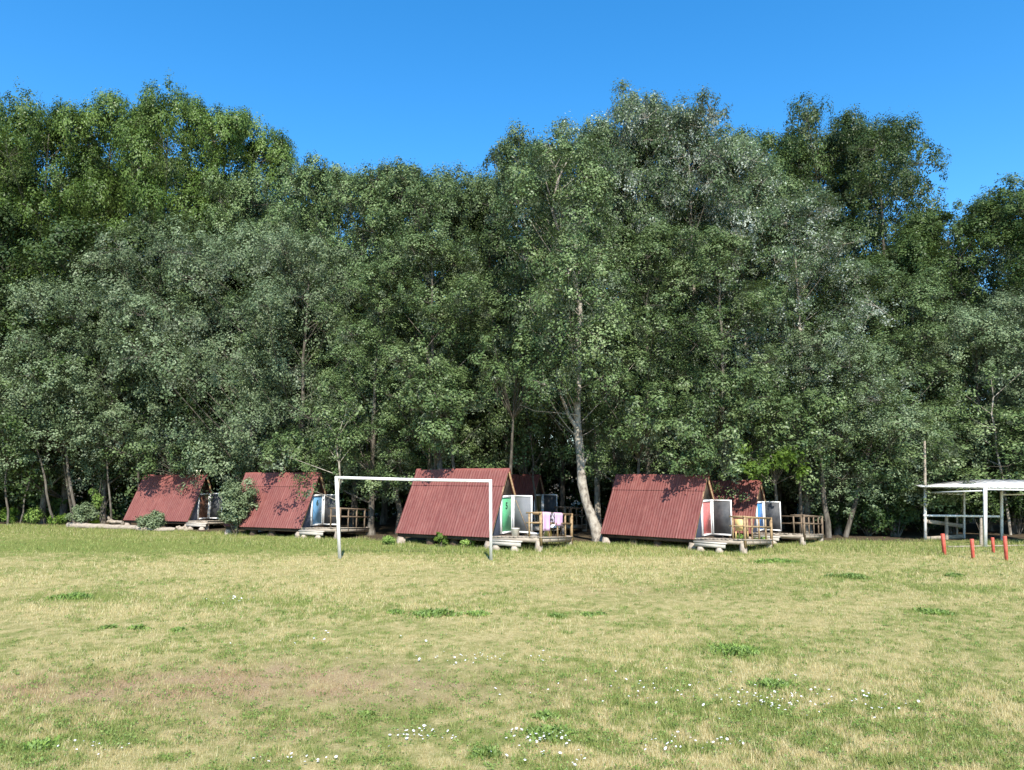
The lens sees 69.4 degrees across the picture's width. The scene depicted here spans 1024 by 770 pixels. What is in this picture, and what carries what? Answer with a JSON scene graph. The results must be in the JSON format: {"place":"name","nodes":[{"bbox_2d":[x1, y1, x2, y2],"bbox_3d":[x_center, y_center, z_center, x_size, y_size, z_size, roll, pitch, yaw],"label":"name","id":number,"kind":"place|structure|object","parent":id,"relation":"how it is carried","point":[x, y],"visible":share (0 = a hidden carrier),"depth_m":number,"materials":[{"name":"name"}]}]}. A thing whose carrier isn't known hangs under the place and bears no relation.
{"place":"outdoors","nodes":[
{"label":"outdoors","id":0,"kind":"place"},
{"bbox_2d":[0,478,1023,769],"bbox_3d":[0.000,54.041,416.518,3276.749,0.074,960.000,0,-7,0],"label":"ground","id":1,"kind":"structure","parent":0,"point":[598,598],"depth_m":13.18,"materials":[{"name":"green plant"}]},
{"bbox_2d":[0,372,63,520],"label":"slim tree","id":2,"kind":"object","parent":1,"relation":"on","point":[27,453],"visible":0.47,"depth_m":42.03,"materials":[{"name":"green plant"}]},
{"bbox_2d":[0,201,76,516],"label":"woodland tree","id":3,"kind":"object","parent":1,"relation":"on","point":[9,223],"visible":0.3,"depth_m":47.16,"materials":[{"name":"green plant"}]},
{"bbox_2d":[0,275,101,500],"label":"grey leaved tree","id":4,"kind":"object","parent":1,"relation":"on","point":[23,284],"visible":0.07,"depth_m":45.23,"materials":[{"name":"green plant"}]},
{"bbox_2d":[0,393,103,522],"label":"leafy tree","id":5,"kind":"object","parent":1,"relation":"on","point":[45,407],"visible":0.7,"depth_m":42.11,"materials":[{"name":"green plant"}]},
{"bbox_2d":[0,76,128,518],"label":"broadleaf tree","id":6,"kind":"object","parent":1,"relation":"on","point":[22,133],"visible":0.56,"depth_m":49.94,"materials":[{"name":"green plant"}]},
{"bbox_2d":[0,272,134,523],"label":"grey leaved tree","id":7,"kind":"object","parent":1,"relation":"on","point":[38,303],"visible":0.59,"depth_m":42.89,"materials":[{"name":"green plant"}]},
{"bbox_2d":[0,214,148,521],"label":"woodland tree","id":8,"kind":"object","parent":1,"relation":"on","point":[68,235],"visible":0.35,"depth_m":44.63,"materials":[{"name":"green plant"}]},
{"bbox_2d":[65,500,99,522],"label":"bush","id":9,"kind":"object","parent":1,"relation":"on","point":[83,513],"visible":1,"depth_m":40.01,"materials":[{"name":"green plant"}]},
{"bbox_2d":[0,86,182,502],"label":"broadleaf tree","id":10,"kind":"object","parent":1,"relation":"on","point":[97,116],"visible":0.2,"depth_m":52.84,"materials":[{"name":"green plant"}]},
{"bbox_2d":[73,381,146,524],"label":"slim tree","id":11,"kind":"object","parent":1,"relation":"on","point":[106,455],"visible":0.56,"depth_m":43.02,"materials":[{"name":"green plant"}]},
{"bbox_2d":[7,245,213,522],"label":"grey leaved tree","id":12,"kind":"object","parent":1,"relation":"on","point":[140,390],"visible":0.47,"depth_m":43.80,"materials":[{"name":"green plant"}]},
{"bbox_2d":[72,397,168,523],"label":"leafy tree","id":13,"kind":"object","parent":1,"relation":"on","point":[90,434],"visible":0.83,"depth_m":42.22,"materials":[{"name":"green plant"}]},
{"bbox_2d":[64,204,244,485],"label":"poplar tree","id":14,"kind":"object","parent":1,"relation":"on","point":[150,226],"visible":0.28,"depth_m":45.80,"materials":[{"name":"green plant"}]},
{"bbox_2d":[70,69,243,479],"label":"broadleaf tree","id":15,"kind":"object","parent":1,"relation":"on","point":[145,146],"visible":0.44,"depth_m":49.70,"materials":[{"name":"green plant"}]},
{"bbox_2d":[54,208,263,518],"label":"woodland tree","id":16,"kind":"object","parent":1,"relation":"on","point":[143,245],"visible":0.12,"depth_m":45.84,"materials":[{"name":"green plant"}]},
{"bbox_2d":[120,438,204,479],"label":"leafy tree","id":17,"kind":"object","parent":1,"relation":"on","point":[148,461],"visible":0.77,"depth_m":40.48,"materials":[{"name":"green plant"}]},
{"bbox_2d":[123,474,224,529],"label":"cabin","id":18,"kind":"object","parent":1,"relation":"on","point":[189,509],"visible":0.92,"depth_m":40.67,"materials":[{"name":"red metal"}]},
{"bbox_2d":[72,216,301,485],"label":"grey leaved tree","id":19,"kind":"object","parent":1,"relation":"on","point":[118,304],"visible":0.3,"depth_m":43.63,"materials":[{"name":"green plant"}]},
{"bbox_2d":[162,430,253,482],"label":"leafy tree","id":20,"kind":"object","parent":1,"relation":"on","point":[202,447],"visible":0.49,"depth_m":40.78,"materials":[{"name":"green plant"}]},
{"bbox_2d":[128,98,297,438],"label":"broadleaf tree","id":21,"kind":"object","parent":1,"relation":"on","point":[233,131],"visible":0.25,"depth_m":51.69,"materials":[{"name":"green plant"}]},
{"bbox_2d":[97,212,351,500],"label":"grey leaved tree","id":22,"kind":"object","parent":1,"relation":"on","point":[208,254],"visible":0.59,"depth_m":40.38,"materials":[{"name":"green plant"}]},
{"bbox_2d":[129,241,321,488],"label":"woodland tree","id":23,"kind":"object","parent":1,"relation":"on","point":[229,284],"visible":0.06,"depth_m":45.94,"materials":[{"name":"green plant"}]},
{"bbox_2d":[216,476,258,534],"bbox_3d":[-13.071,5.789,35.315,1.880,2.842,1.757,5,-9,-36],"label":"bush","id":24,"kind":"object","parent":1,"relation":"on","point":[237,498],"visible":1,"depth_m":34.99,"materials":[{"name":"green plant"}]},
{"bbox_2d":[155,165,323,480],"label":"poplar tree","id":25,"kind":"object","parent":1,"relation":"on","point":[252,199],"visible":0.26,"depth_m":48.40,"materials":[{"name":"green plant"}]},
{"bbox_2d":[217,125,305,435],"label":"broadleaf tree","id":26,"kind":"object","parent":1,"relation":"on","point":[273,180],"visible":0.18,"depth_m":53.79,"materials":[{"name":"green plant"}]},
{"bbox_2d":[258,423,333,472],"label":"leafy tree","id":27,"kind":"object","parent":1,"relation":"on","point":[282,440],"visible":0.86,"depth_m":35.53,"materials":[{"name":"green plant"}]},
{"bbox_2d":[219,150,373,492],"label":"poplar tree","id":28,"kind":"object","parent":1,"relation":"on","point":[302,178],"visible":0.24,"depth_m":45.07,"materials":[{"name":"green plant"}]},
{"bbox_2d":[224,472,369,538],"bbox_3d":[-10.322,5.742,35.480,6.625,3.115,3.099,-3,-8,22],"label":"cabin","id":29,"kind":"object","parent":1,"relation":"on","point":[281,509],"visible":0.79,"depth_m":35.10,"materials":[{"name":"red metal"}]},
{"bbox_2d":[202,221,398,493],"bbox_3d":[-11.703,-0.385,39.614,9.568,16.143,11.665,-2,-7,16],"label":"grey leaved tree","id":30,"kind":"object","parent":1,"relation":"on","point":[282,259],"visible":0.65,"depth_m":38.34,"materials":[{"name":"green plant"}]},
{"bbox_2d":[231,283,401,506],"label":"woodland tree","id":31,"kind":"object","parent":1,"relation":"on","point":[299,324],"visible":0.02,"depth_m":42.08,"materials":[{"name":"green plant"}]},
{"bbox_2d":[264,394,375,538],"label":"slim tree","id":32,"kind":"object","parent":1,"relation":"on","point":[347,440],"visible":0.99,"depth_m":33.31,"materials":[{"name":"green plant"}]},
{"bbox_2d":[262,159,411,493],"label":"poplar tree","id":33,"kind":"object","parent":1,"relation":"on","point":[326,220],"visible":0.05,"depth_m":46.02,"materials":[{"name":"green plant"}]},
{"bbox_2d":[272,167,446,526],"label":"poplar tree","id":34,"kind":"object","parent":1,"relation":"on","point":[347,199],"visible":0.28,"depth_m":41.69,"materials":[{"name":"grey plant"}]},
{"bbox_2d":[286,257,473,534],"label":"poplar tree","id":35,"kind":"object","parent":1,"relation":"on","point":[385,266],"visible":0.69,"depth_m":35.48,"materials":[{"name":"green plant"}]},
{"bbox_2d":[331,155,452,524],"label":"poplar tree","id":36,"kind":"object","parent":1,"relation":"on","point":[384,520],"visible":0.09,"depth_m":43.45,"materials":[{"name":"green plant"}]},
{"bbox_2d":[335,476,491,559],"bbox_3d":[-3.394,4.570,25.251,5.500,2.899,0.125,-1,-7,5],"label":"football goal","id":37,"kind":"object","parent":1,"relation":"on","point":[403,479],"visible":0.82,"depth_m":25.33,"materials":[{"name":"white paint"}]},
{"bbox_2d":[328,160,500,494],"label":"poplar tree","id":38,"kind":"object","parent":1,"relation":"on","point":[398,194],"visible":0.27,"depth_m":40.66,"materials":[{"name":"green plant"}]},
{"bbox_2d":[381,340,454,533],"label":"slim tree","id":39,"kind":"object","parent":1,"relation":"on","point":[399,508],"visible":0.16,"depth_m":36.04,"materials":[{"name":"green plant"}]},
{"bbox_2d":[378,315,462,469],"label":"slim tree","id":40,"kind":"object","parent":1,"relation":"on","point":[429,360],"visible":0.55,"depth_m":33.59,"materials":[{"name":"green plant"}]},
{"bbox_2d":[314,227,532,504],"bbox_3d":[-4.136,-0.234,35.672,10.494,14.848,7.377,0,-7,3],"label":"poplar tree","id":41,"kind":"object","parent":1,"relation":"on","point":[444,251],"visible":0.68,"depth_m":35.51,"materials":[{"name":"green plant"}]},
{"bbox_2d":[350,158,510,465],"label":"poplar tree","id":42,"kind":"object","parent":1,"relation":"on","point":[418,174],"visible":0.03,"depth_m":44.51,"materials":[{"name":"green plant"}]},
{"bbox_2d":[395,376,478,468],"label":"leafy tree","id":43,"kind":"object","parent":1,"relation":"on","point":[437,403],"visible":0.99,"depth_m":31.27,"materials":[{"name":"green plant"}]},
{"bbox_2d":[421,414,461,469],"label":"leafy tree","id":44,"kind":"object","parent":1,"relation":"on","point":[436,430],"visible":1,"depth_m":30.89,"materials":[{"name":"green plant"}]},
{"bbox_2d":[380,173,533,468],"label":"poplar tree","id":45,"kind":"object","parent":1,"relation":"on","point":[458,214],"visible":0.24,"depth_m":40.77,"materials":[{"name":"green plant"}]},
{"bbox_2d":[395,468,572,551],"bbox_3d":[-1.277,5.071,30.555,6.925,3.257,3.241,-4,-8,30],"label":"cabin","id":46,"kind":"object","parent":1,"relation":"on","point":[454,512],"visible":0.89,"depth_m":30.26,"materials":[{"name":"red metal"}]},
{"bbox_2d":[513,495,532,532],"bbox_3d":[0.432,5.271,30.225,0.878,1.515,0.043,-4,-8,28],"label":"screen door","id":47,"kind":"structure","parent":46,"relation":"in","point":[522,504],"depth_m":30.23,"materials":[{"name":"white paint"}]},
{"bbox_2d":[414,169,557,473],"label":"poplar tree","id":48,"kind":"object","parent":1,"relation":"on","point":[489,176],"visible":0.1,"depth_m":42.30,"materials":[{"name":"green plant"}]},
{"bbox_2d":[0,441,1022,522],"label":"undergrowth","id":49,"kind":"object","parent":1,"relation":"on","point":[56,503],"visible":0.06,"depth_m":47.28,"materials":[{"name":"green plant"}]},
{"bbox_2d":[0,537,1023,769],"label":"clover","id":50,"kind":"object","parent":1,"relation":"on","point":[481,705],"visible":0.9,"depth_m":9.05,"materials":[{"name":"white plant"}]},
{"bbox_2d":[466,324,561,475],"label":"leafy tree","id":51,"kind":"object","parent":1,"relation":"on","point":[501,373],"visible":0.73,"depth_m":32.46,"materials":[{"name":"green plant"}]},
{"bbox_2d":[500,364,557,521],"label":"slim tree","id":52,"kind":"object","parent":1,"relation":"on","point":[531,445],"visible":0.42,"depth_m":36.67,"materials":[{"name":"green plant"}]},
{"bbox_2d":[452,118,617,475],"bbox_3d":[1.234,-3.337,39.526,9.940,21.985,7.991,-4,-8,28],"label":"poplar tree","id":53,"kind":"object","parent":1,"relation":"on","point":[507,150],"visible":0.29,"depth_m":39.02,"materials":[{"name":"green plant"}]},
{"bbox_2d":[476,140,610,522],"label":"poplar tree","id":54,"kind":"object","parent":1,"relation":"on","point":[563,479],"visible":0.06,"depth_m":40.49,"materials":[{"name":"green plant"}]},
{"bbox_2d":[512,474,587,534],"bbox_3d":[0.366,6.111,38.163,6.415,3.031,2.984,-4,-8,30],"label":"cabin","id":55,"kind":"object","parent":1,"relation":"on","point":[523,484],"visible":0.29,"depth_m":37.81,"materials":[{"name":"red metal"}]},
{"bbox_2d":[489,125,663,541],"bbox_3d":[3.107,-2.632,33.520,8.388,19.345,10.575,0,-7,0],"label":"poplar tree","id":56,"kind":"object","parent":1,"relation":"on","point":[551,291],"visible":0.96,"depth_m":32.94,"materials":[{"name":"green plant"}]},
{"bbox_2d":[495,109,672,526],"bbox_3d":[3.969,-3.689,39.496,9.709,22.683,6.798,-2,-7,16],"label":"poplar tree","id":57,"kind":"object","parent":1,"relation":"on","point":[562,128],"visible":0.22,"depth_m":38.99,"materials":[{"name":"green plant"}]},
{"bbox_2d":[504,250,665,520],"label":"woodland tree","id":58,"kind":"object","parent":1,"relation":"on","point":[574,474],"visible":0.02,"depth_m":44.87,"materials":[{"name":"green plant"}]},
{"bbox_2d":[572,115,695,473],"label":"poplar tree","id":59,"kind":"object","parent":1,"relation":"on","point":[642,157],"visible":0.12,"depth_m":39.77,"materials":[{"name":"green plant"}]},
{"bbox_2d":[608,387,671,473],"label":"leafy tree","id":60,"kind":"object","parent":1,"relation":"on","point":[638,422],"visible":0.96,"depth_m":30.90,"materials":[{"name":"green plant"}]},
{"bbox_2d":[581,77,710,473],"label":"poplar tree","id":61,"kind":"object","parent":1,"relation":"on","point":[633,109],"visible":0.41,"depth_m":38.91,"materials":[{"name":"green plant"}]},
{"bbox_2d":[549,219,743,491],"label":"poplar tree","id":62,"kind":"object","parent":1,"relation":"on","point":[659,238],"visible":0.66,"depth_m":34.59,"materials":[{"name":"green plant"}]},
{"bbox_2d":[604,98,744,479],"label":"poplar tree","id":63,"kind":"object","parent":1,"relation":"on","point":[683,214],"visible":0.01,"depth_m":40.90,"materials":[{"name":"green plant"}]},
{"bbox_2d":[600,474,772,553],"bbox_3d":[6.863,5.124,30.055,6.391,3.009,2.987,-6,-9,40],"label":"cabin","id":64,"kind":"object","parent":1,"relation":"on","point":[658,509],"visible":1,"depth_m":29.71,"materials":[{"name":"red metal"}]},
{"bbox_2d":[712,500,731,535],"bbox_3d":[8.366,5.276,29.465,0.810,1.398,0.035,-6,-9,38],"label":"screen door","id":65,"kind":"structure","parent":64,"relation":"in","point":[721,509],"depth_m":29.46,"materials":[{"name":"white paint"}]},
{"bbox_2d":[650,414,747,484],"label":"leafy tree","id":66,"kind":"object","parent":1,"relation":"on","point":[703,456],"visible":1,"depth_m":29.57,"materials":[{"name":"green plant"}]},
{"bbox_2d":[626,83,799,451],"bbox_3d":[9.559,-4.034,38.276,7.018,23.072,10.023,2,-7,-13],"label":"poplar tree","id":67,"kind":"object","parent":1,"relation":"on","point":[686,123],"visible":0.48,"depth_m":37.66,"materials":[{"name":"green plant"}]},
{"bbox_2d":[627,222,800,537],"bbox_3d":[9.902,-0.201,34.578,7.153,14.512,10.176,-7,-10,43],"label":"poplar tree","id":68,"kind":"object","parent":1,"relation":"on","point":[713,239],"visible":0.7,"depth_m":33.92,"materials":[{"name":"green plant"}]},
{"bbox_2d":[672,365,771,479],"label":"leafy tree","id":69,"kind":"object","parent":1,"relation":"on","point":[742,382],"visible":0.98,"depth_m":31.49,"materials":[{"name":"green plant"}]},
{"bbox_2d":[668,124,797,479],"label":"poplar tree","id":70,"kind":"object","parent":1,"relation":"on","point":[706,223],"visible":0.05,"depth_m":39.65,"materials":[{"name":"green plant"}]},
{"bbox_2d":[703,642,765,657],"bbox_3d":[3.568,4.233,11.885,1.002,0.139,0.888,6,-10,-42],"label":"weed tuft","id":71,"kind":"object","parent":1,"relation":"on","point":[733,649],"visible":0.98,"depth_m":11.76,"materials":[{"name":"green plant"}]},
{"bbox_2d":[675,121,815,487],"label":"poplar tree","id":72,"kind":"object","parent":1,"relation":"on","point":[758,179],"visible":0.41,"depth_m":36.84,"materials":[{"name":"green plant"}]},
{"bbox_2d":[710,480,823,544],"bbox_3d":[10.229,5.609,32.953,6.175,2.732,2.702,-6,-9,40],"label":"cabin","id":73,"kind":"object","parent":1,"relation":"on","point":[757,505],"visible":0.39,"depth_m":32.46,"materials":[{"name":"red metal"}]},
{"bbox_2d":[734,439,810,538],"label":"leafy tree","id":74,"kind":"object","parent":1,"relation":"on","point":[752,469],"visible":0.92,"depth_m":31.89,"materials":[{"name":"green plant"}]},
{"bbox_2d":[693,124,855,512],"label":"broadleaf tree","id":75,"kind":"object","parent":1,"relation":"on","point":[786,145],"visible":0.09,"depth_m":52.66,"materials":[{"name":"green plant"}]},
{"bbox_2d":[713,160,842,528],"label":"poplar tree","id":76,"kind":"object","parent":1,"relation":"on","point":[794,185],"visible":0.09,"depth_m":39.40,"materials":[{"name":"green plant"}]},
{"bbox_2d":[751,384,860,533],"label":"leafy tree","id":77,"kind":"object","parent":1,"relation":"on","point":[810,430],"visible":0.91,"depth_m":32.76,"materials":[{"name":"green plant"}]},
{"bbox_2d":[787,385,846,537],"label":"slim tree","id":78,"kind":"object","parent":1,"relation":"on","point":[821,459],"visible":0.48,"depth_m":33.68,"materials":[{"name":"green plant"}]},
{"bbox_2d":[726,183,924,533],"bbox_3d":[14.719,-1.303,36.952,7.018,17.297,10.023,4,-8,-30],"label":"poplar tree","id":79,"kind":"object","parent":1,"relation":"on","point":[818,266],"visible":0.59,"depth_m":36.13,"materials":[{"name":"green plant"}]},
{"bbox_2d":[807,490,850,532],"bbox_3d":[15.585,6.205,35.931,2.646,2.178,2.361,0,-7,0],"label":"shrub","id":80,"kind":"object","parent":1,"relation":"on","point":[834,522],"visible":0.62,"depth_m":35.41,"materials":[{"name":"green plant"}]},
{"bbox_2d":[777,89,907,402],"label":"broadleaf tree","id":81,"kind":"object","parent":1,"relation":"on","point":[815,115],"visible":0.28,"depth_m":52.43,"materials":[{"name":"green plant"}]},
{"bbox_2d":[756,317,960,534],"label":"leafy tree","id":82,"kind":"object","parent":1,"relation":"on","point":[826,346],"visible":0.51,"depth_m":34.12,"materials":[{"name":"green plant"}]},
{"bbox_2d":[783,113,952,387],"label":"broadleaf tree","id":83,"kind":"object","parent":1,"relation":"on","point":[922,190],"visible":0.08,"depth_m":54.73,"materials":[{"name":"green plant"}]},
{"bbox_2d":[839,490,896,535],"bbox_3d":[16.728,6.053,35.047,2.715,2.262,2.443,6,-9,-39],"label":"shrub","id":84,"kind":"object","parent":1,"relation":"on","point":[864,513],"visible":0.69,"depth_m":34.51,"materials":[{"name":"green plant"}]},
{"bbox_2d":[772,253,963,532],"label":"poplar tree","id":85,"kind":"object","parent":1,"relation":"on","point":[887,277],"visible":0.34,"depth_m":36.97,"materials":[{"name":"green plant"}]},
{"bbox_2d":[834,410,917,536],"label":"slim tree","id":86,"kind":"object","parent":1,"relation":"on","point":[865,464],"visible":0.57,"depth_m":33.98,"materials":[{"name":"green plant"}]},
{"bbox_2d":[811,107,966,404],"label":"broadleaf tree","id":87,"kind":"object","parent":1,"relation":"on","point":[905,175],"visible":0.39,"depth_m":50.85,"materials":[{"name":"green plant"}]},
{"bbox_2d":[868,477,922,536],"bbox_3d":[17.912,5.720,34.754,2.345,2.846,2.184,0,-7,0],"label":"shrub","id":88,"kind":"object","parent":1,"relation":"on","point":[900,506],"visible":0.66,"depth_m":34.33,"materials":[{"name":"green plant"}]},
{"bbox_2d":[832,397,978,536],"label":"young tree","id":89,"kind":"object","parent":1,"relation":"on","point":[931,447],"visible":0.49,"depth_m":33.88,"materials":[{"name":"green plant"}]},
{"bbox_2d":[842,265,1008,528],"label":"poplar tree","id":90,"kind":"object","parent":1,"relation":"on","point":[924,290],"visible":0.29,"depth_m":38.96,"materials":[{"name":"green plant"}]},
{"bbox_2d":[904,473,951,534],"bbox_3d":[19.838,5.775,35.826,2.521,3.004,2.201,-5,-8,34],"label":"shrub","id":91,"kind":"object","parent":1,"relation":"on","point":[929,526],"visible":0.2,"depth_m":35.47,"materials":[{"name":"green plant"}]},
{"bbox_2d":[876,414,998,532],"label":"young tree","id":92,"kind":"object","parent":1,"relation":"on","point":[964,450],"visible":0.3,"depth_m":35.85,"materials":[{"name":"green plant"}]},
{"bbox_2d":[856,188,1023,522],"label":"broadleaf tree","id":93,"kind":"object","parent":1,"relation":"on","point":[905,254],"visible":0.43,"depth_m":44.52,"materials":[{"name":"green plant"}]},
{"bbox_2d":[876,295,1023,530],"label":"leafy tree","id":94,"kind":"object","parent":1,"relation":"on","point":[975,326],"visible":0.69,"depth_m":37.53,"materials":[{"name":"green plant"}]},
{"bbox_2d":[906,172,1023,414],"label":"broadleaf tree","id":95,"kind":"object","parent":1,"relation":"on","point":[1002,194],"visible":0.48,"depth_m":44.66,"materials":[{"name":"green plant"}]},
{"bbox_2d":[917,479,1023,546],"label":"shelter","id":96,"kind":"object","parent":1,"relation":"on","point":[1011,485],"visible":0.77,"depth_m":32.31,"materials":[{"name":"white paint"}]},
{"bbox_2d":[922,406,1023,533],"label":"young tree","id":97,"kind":"object","parent":1,"relation":"on","point":[1007,446],"visible":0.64,"depth_m":35.64,"materials":[{"name":"green plant"}]},
{"bbox_2d":[931,282,1023,478],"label":"leafy tree","id":98,"kind":"object","parent":1,"relation":"on","point":[1011,388],"visible":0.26,"depth_m":37.66,"materials":[{"name":"green plant"}]},
{"bbox_2d":[951,487,1006,529],"bbox_3d":[22.759,5.996,36.260,2.283,2.666,2.474,6,-9,-39],"label":"shrub","id":99,"kind":"object","parent":1,"relation":"on","point":[975,512],"visible":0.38,"depth_m":35.65,"materials":[{"name":"green plant"}]},
{"bbox_2d":[945,361,1023,534],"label":"slim tree","id":100,"kind":"object","parent":1,"relation":"on","point":[978,415],"visible":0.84,"depth_m":36.03,"materials":[{"name":"green plant"}]},
{"bbox_2d":[987,473,1023,533],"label":"shrub","id":101,"kind":"object","parent":1,"relation":"on","point":[1015,501],"visible":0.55,"depth_m":35.52,"materials":[{"name":"green plant"}]},
{"bbox_2d":[0,0,1023,476],"label":"sky","id":102,"kind":"structure","parent":0,"point":[430,83],"materials":[{"name":"blue"}]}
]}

